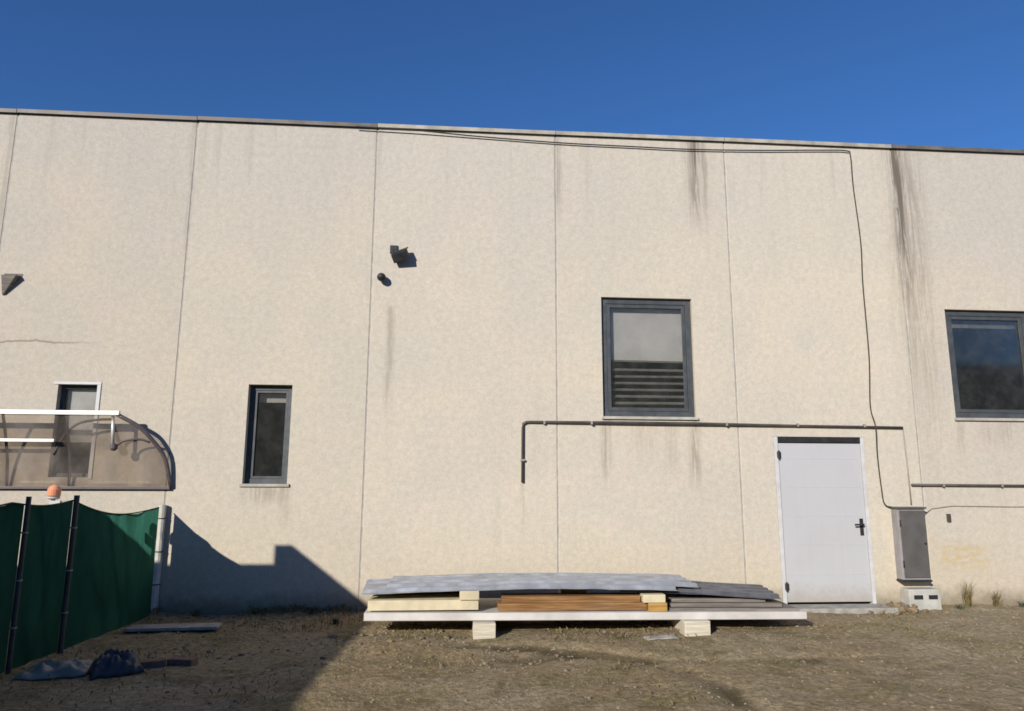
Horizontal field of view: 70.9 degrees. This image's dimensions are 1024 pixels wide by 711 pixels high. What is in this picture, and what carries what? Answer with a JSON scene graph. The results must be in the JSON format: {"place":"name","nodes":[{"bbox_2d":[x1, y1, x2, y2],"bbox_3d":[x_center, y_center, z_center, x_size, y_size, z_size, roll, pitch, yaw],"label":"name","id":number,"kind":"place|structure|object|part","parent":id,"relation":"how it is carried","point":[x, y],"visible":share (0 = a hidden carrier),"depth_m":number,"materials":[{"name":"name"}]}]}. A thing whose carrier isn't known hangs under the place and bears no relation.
{"place":"outdoors","nodes":[
{"label":"outdoors","id":0,"kind":"place"},
{"bbox_2d":[0,604,1023,710],"bbox_3d":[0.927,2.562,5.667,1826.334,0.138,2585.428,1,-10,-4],"label":"ground","id":1,"kind":"structure","parent":0,"point":[543,692],"depth_m":6.01,"materials":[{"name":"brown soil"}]},
{"bbox_2d":[12,658,92,679],"bbox_3d":[-3.663,2.511,5.809,0.549,0.112,0.375,2,-10,-8],"label":"plastic sheet","id":2,"kind":"object","parent":1,"relation":"on","point":[44,669],"visible":0.93,"depth_m":5.69,"materials":[{"name":"blue plastic"}]},
{"bbox_2d":[0,495,166,673],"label":"net fence","id":3,"kind":"object","parent":1,"relation":"on","point":[112,576],"visible":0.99,"depth_m":6.63,"materials":[{"name":"green fabric"}]},
{"bbox_2d":[47,485,61,503],"bbox_3d":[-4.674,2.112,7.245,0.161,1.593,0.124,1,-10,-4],"label":"warning lamp","id":4,"kind":"object","parent":3,"relation":"on","point":[53,492],"visible":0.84,"depth_m":7.32,"materials":[{"name":"orange plastic"}]},
{"bbox_2d":[89,649,144,679],"bbox_3d":[-3.211,2.477,5.848,0.387,0.179,0.419,6,-12,-31],"label":"plastic bag","id":5,"kind":"object","parent":1,"relation":"on","point":[111,663],"visible":0.99,"depth_m":5.72,"materials":[{"name":"blue plastic"}]},
{"bbox_2d":[140,657,165,668],"bbox_3d":[-3.002,2.565,5.990,0.220,0.059,0.110,5,-11,-24],"label":"brick","id":6,"kind":"object","parent":1,"relation":"on","point":[154,662],"visible":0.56,"depth_m":5.96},
{"bbox_2d":[124,623,222,631],"bbox_3d":[-3.522,2.836,7.511,0.900,0.030,0.240,2,-10,-8],"label":"old board","id":7,"kind":"object","parent":1,"relation":"on","point":[171,627],"visible":1,"depth_m":7.45,"materials":[{"name":"grey wood"}]},
{"bbox_2d":[167,656,197,665],"bbox_3d":[-2.777,2.582,6.066,0.220,0.059,0.110,-1,-10,8],"label":"brick","id":8,"kind":"object","parent":1,"relation":"on","point":[182,660],"visible":0.96,"depth_m":6.02,"materials":[{"name":"brown brick"}]},
{"bbox_2d":[191,607,203,616],"bbox_3d":[-3.619,2.951,8.258,0.246,0.117,0.204,1,-10,-4],"label":"weed","id":9,"kind":"object","parent":1,"relation":"on","point":[197,612],"visible":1,"depth_m":8.29,"materials":[{"name":"green plant"}]},
{"bbox_2d":[300,605,317,614],"bbox_3d":[-2.330,2.964,8.382,0.316,0.109,0.202,3,-11,-17],"label":"weed","id":10,"kind":"object","parent":1,"relation":"on","point":[311,609],"visible":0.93,"depth_m":8.39,"materials":[{"name":"plant"}]},
{"bbox_2d":[324,616,345,623],"bbox_3d":[-1.949,2.923,7.911,0.371,0.101,0.256,1,-10,-4],"label":"weed","id":11,"kind":"object","parent":1,"relation":"on","point":[335,621],"visible":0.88,"depth_m":7.96,"materials":[{"name":"plant"}]},
{"bbox_2d":[471,621,495,638],"bbox_3d":[-0.318,2.868,7.746,0.225,0.173,1.120,1,-10,-4],"label":"timber bearer","id":12,"kind":"object","parent":1,"relation":"on","point":[483,629],"visible":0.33,"depth_m":7.20,"materials":[{"name":"beige wood"}]},
{"bbox_2d":[0,108,1023,616],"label":"industrial building","id":13,"kind":"structure","parent":1,"relation":"on","point":[270,362],"depth_m":9.23,"materials":[{"name":"concrete"}]},
{"bbox_2d":[1,273,22,294],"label":"wall lamp","id":14,"kind":"object","parent":13,"relation":"attached to","point":[9,281],"visible":1,"depth_m":8.82,"materials":[{"name":"grey metal"}]},
{"bbox_2d":[52,382,101,478],"bbox_3d":[-5.276,0.905,8.706,0.555,1.160,0.162,1,-10,-4],"label":"window","id":15,"kind":"structure","parent":13,"relation":"in","point":[78,397],"depth_m":8.78,"materials":[{"name":"white glass"}]},
{"bbox_2d":[0,410,172,488],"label":"curved shelter","id":16,"kind":"object","parent":13,"relation":"attached to","point":[113,444],"visible":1,"depth_m":8.44,"materials":[{"name":"beige"}]},
{"bbox_2d":[239,386,291,486],"bbox_3d":[-2.998,0.993,8.901,0.590,1.242,0.251,1,-10,-4],"label":"window","id":17,"kind":"structure","parent":13,"relation":"in","point":[267,394],"depth_m":8.90,"materials":[{"name":"grey metal"}]},
{"bbox_2d":[377,273,385,280],"bbox_3d":[-1.666,-1.005,9.188,0.110,0.125,0.141,1,-10,-4],"label":"sensor","id":18,"kind":"object","parent":13,"relation":"attached to","point":[381,276],"visible":1,"depth_m":9.13,"materials":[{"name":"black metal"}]},
{"bbox_2d":[390,245,409,262],"bbox_3d":[-1.453,-1.310,9.244,0.284,0.262,0.146,-2,-10,14],"label":"floodlight","id":19,"kind":"object","parent":13,"relation":"attached to","point":[397,255],"visible":1,"depth_m":9.19,"materials":[{"name":"black metal"}]},
{"bbox_2d":[356,126,891,506],"bbox_3d":[1.411,-0.543,9.382,7.003,4.950,0.066,1,-10,-4],"label":"cable","id":20,"kind":"object","parent":13,"relation":"attached to","point":[713,150],"visible":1,"depth_m":9.73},
{"bbox_2d":[601,298,698,419],"bbox_3d":[1.763,0.047,9.425,1.250,1.602,0.236,1,-10,-4],"label":"window","id":21,"kind":"structure","parent":13,"relation":"in","point":[633,330],"depth_m":9.50,"materials":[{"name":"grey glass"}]},
{"bbox_2d":[520,421,902,481],"bbox_3d":[2.610,1.234,9.160,5.020,0.767,0.067,1,-10,-4],"label":"conduit","id":22,"kind":"object","parent":13,"relation":"attached to","point":[522,459],"visible":1,"depth_m":9.16,"materials":[{"name":"grey metal"}]},
{"bbox_2d":[773,437,876,603],"bbox_3d":[3.966,2.110,9.195,1.210,2.125,0.239,1,-10,-4],"label":"door","id":23,"kind":"structure","parent":13,"relation":"in","point":[826,554],"depth_m":9.16,"materials":[{"name":"white paint"}]},
{"bbox_2d":[890,507,932,581],"bbox_3d":[5.050,2.381,9.099,0.395,0.915,0.156,1,-10,-4],"label":"utility cabinet","id":24,"kind":"object","parent":13,"relation":"attached to","point":[910,544],"visible":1,"depth_m":9.04,"materials":[{"name":"grey metal"}]},
{"bbox_3d":[5.062,2.368,9.042,0.330,0.820,0.015,1,-10,-4],"label":"cabinet door","id":25,"kind":"part","parent":24,"relation":"part of","materials":[{"name":"grey paint"}]},
{"bbox_2d":[902,430,1023,503],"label":"conduit","id":26,"kind":"object","parent":13,"relation":"attached to","point":[979,485],"visible":1,"depth_m":9.34,"materials":[{"name":"grey metal"}]},
{"bbox_2d":[925,505,1023,521],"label":"wire","id":27,"kind":"object","parent":13,"relation":"attached to","point":[948,516],"visible":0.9,"depth_m":9.30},
{"bbox_2d":[944,310,1023,420],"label":"window","id":28,"kind":"structure","parent":13,"relation":"in","point":[954,319],"depth_m":9.83,"materials":[{"name":"grey metal"}]},
{"bbox_2d":[114,606,1023,710],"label":"soil clods","id":29,"kind":"object","parent":1,"relation":"on","point":[441,665],"visible":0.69,"depth_m":6.90,"materials":[{"name":"brown soil"}]},
{"bbox_2d":[643,634,680,639],"bbox_3d":[1.512,2.843,7.272,0.368,0.029,0.135,2,-10,-10],"label":"paper scrap","id":30,"kind":"object","parent":1,"relation":"on","point":[668,636],"visible":0.98,"depth_m":7.25,"materials":[{"name":"white paper"}]},
{"bbox_2d":[663,619,710,636],"bbox_3d":[1.858,2.906,7.909,0.270,0.174,1.120,1,-10,-4],"label":"timber bearer","id":31,"kind":"object","parent":1,"relation":"on","point":[697,627],"visible":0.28,"depth_m":7.37,"materials":[{"name":"beige wood"}]},
{"bbox_2d":[364,598,806,620],"bbox_3d":[0.769,2.770,7.878,4.610,0.103,0.971,1,-10,-4],"label":"sandwich panel","id":32,"kind":"object","parent":31,"relation":"on","point":[487,610],"visible":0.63,"depth_m":7.42,"materials":[{"name":"white metal"}]},
{"bbox_2d":[368,591,478,610],"bbox_3d":[-0.931,2.612,7.688,1.125,0.100,0.690,1,-10,-4],"label":"foam slab","id":33,"kind":"object","parent":32,"relation":"on","point":[448,600],"depth_m":7.37,"materials":[{"name":"beige plastic"}]},
{"bbox_2d":[459,591,478,599],"bbox_3d":[-0.459,2.513,7.663,0.200,0.089,0.585,1,-10,-4],"label":"foam block","id":34,"kind":"object","parent":33,"relation":"on","point":[468,595],"depth_m":7.38,"materials":[{"name":"beige plastic"}]},
{"bbox_2d":[362,579,677,594],"bbox_3d":[0.053,2.491,7.849,3.331,0.090,0.854,1,-10,-4],"label":"metal sheet","id":35,"kind":"object","parent":34,"relation":"on","point":[375,586],"visible":0.53,"depth_m":7.52,"materials":[{"name":"grey metal"}]},
{"bbox_2d":[387,573,698,587],"bbox_3d":[0.328,2.492,7.989,3.336,0.080,0.827,1,-10,-4],"label":"metal sheet","id":36,"kind":"object","parent":35,"relation":"on","point":[510,578],"visible":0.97,"depth_m":7.90,"materials":[{"name":"grey metal"}]},
{"bbox_2d":[497,600,646,610],"bbox_3d":[0.627,2.634,7.597,1.561,0.074,0.245,1,-10,-4],"label":"plank","id":37,"kind":"object","parent":32,"relation":"on","point":[640,605],"visible":0.86,"depth_m":7.48,"materials":[{"name":"brown wood"}]},
{"bbox_2d":[501,592,639,602],"bbox_3d":[0.615,2.570,7.638,1.462,0.064,0.253,1,-10,-4],"label":"plank","id":38,"kind":"object","parent":37,"relation":"on","point":[563,597],"visible":1,"depth_m":7.54,"materials":[{"name":"brown wood"}]},
{"bbox_2d":[647,602,666,611],"bbox_3d":[1.515,2.655,7.662,0.200,0.088,0.300,1,-10,-4],"label":"ochre block","id":39,"kind":"object","parent":32,"relation":"on","point":[651,607],"depth_m":7.52,"materials":[{"name":"wood"}]},
{"bbox_2d":[636,592,664,602],"bbox_3d":[1.477,2.570,7.680,0.235,0.083,0.330,1,-10,-4],"label":"timber block","id":40,"kind":"object","parent":39,"relation":"on","point":[651,597],"depth_m":7.52,"materials":[{"name":"beige wood"}]},
{"bbox_2d":[667,599,798,610],"bbox_3d":[2.328,2.752,7.958,1.399,0.048,0.767,1,-10,-4],"label":"grey board","id":41,"kind":"object","parent":32,"relation":"on","point":[786,607],"visible":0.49,"depth_m":7.61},
{"bbox_2d":[665,599,781,606],"bbox_3d":[2.257,2.714,7.985,1.210,0.046,0.700,1,-10,-4],"label":"grey board","id":42,"kind":"object","parent":41,"relation":"on","point":[770,603],"visible":0.47,"depth_m":7.66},
{"bbox_2d":[663,593,765,601],"bbox_3d":[2.185,2.675,8.012,1.038,0.045,0.662,1,-10,-4],"label":"grey board","id":43,"kind":"object","parent":42,"relation":"on","point":[672,597],"visible":0.46,"depth_m":7.72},
{"bbox_2d":[620,581,780,598],"bbox_3d":[2.033,2.596,8.053,1.849,0.144,0.827,1,-10,-4],"label":"metal sheet","id":44,"kind":"object","parent":43,"relation":"on","point":[736,590],"visible":0.49,"depth_m":7.79,"materials":[{"name":"grey metal"}]},
{"bbox_2d":[789,604,898,613],"bbox_3d":[3.970,3.135,8.786,1.380,0.142,0.337,1,-10,-4],"label":"door step","id":45,"kind":"object","parent":1,"relation":"on","point":[842,608],"depth_m":8.67,"materials":[{"name":"concrete"}]},
{"bbox_2d":[867,602,948,615],"bbox_3d":[4.770,3.075,8.733,1.043,0.143,0.435,1,-10,-4],"label":"rubble heap","id":46,"kind":"object","parent":1,"relation":"on","point":[902,607],"visible":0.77,"depth_m":8.69,"materials":[{"name":"stone"}]},
{"bbox_2d":[900,587,941,609],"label":"vent plinth","id":47,"kind":"structure","parent":1,"relation":"on","point":[925,598],"depth_m":8.88,"materials":[{"name":"white concrete"}]},
{"bbox_2d":[955,604,965,609],"bbox_3d":[5.527,3.087,8.862,0.222,0.090,0.151,-2,-10,11],"label":"weed","id":48,"kind":"object","parent":1,"relation":"on","point":[960,607],"visible":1,"depth_m":8.87,"materials":[{"name":"green plant"}]},
{"bbox_2d":[961,580,975,607],"bbox_3d":[5.715,2.979,9.020,0.265,0.328,0.169,-2,-10,13],"label":"weed","id":49,"kind":"object","parent":1,"relation":"on","point":[968,600],"visible":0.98,"depth_m":9.01,"materials":[{"name":"beige plant"}]},
{"bbox_2d":[989,591,1003,606],"bbox_3d":[6.084,3.030,9.005,0.267,0.236,0.224,-4,-11,22],"label":"weed","id":50,"kind":"object","parent":1,"relation":"on","point":[996,602],"visible":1,"depth_m":9.00,"materials":[{"name":"beige plant"}]},
{"bbox_2d":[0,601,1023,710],"bbox_3d":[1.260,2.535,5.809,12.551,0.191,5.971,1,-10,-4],"label":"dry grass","id":51,"kind":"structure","parent":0,"point":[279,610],"depth_m":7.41,"materials":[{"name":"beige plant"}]},
{"bbox_2d":[0,0,1023,149],"label":"sky","id":52,"kind":"structure","parent":0,"point":[946,73],"materials":[{"name":"blue"}]},
{"bbox_2d":[558,589,586,592],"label":"support block","id":53,"kind":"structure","parent":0,"point":[572,590],"depth_m":8.12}
]}

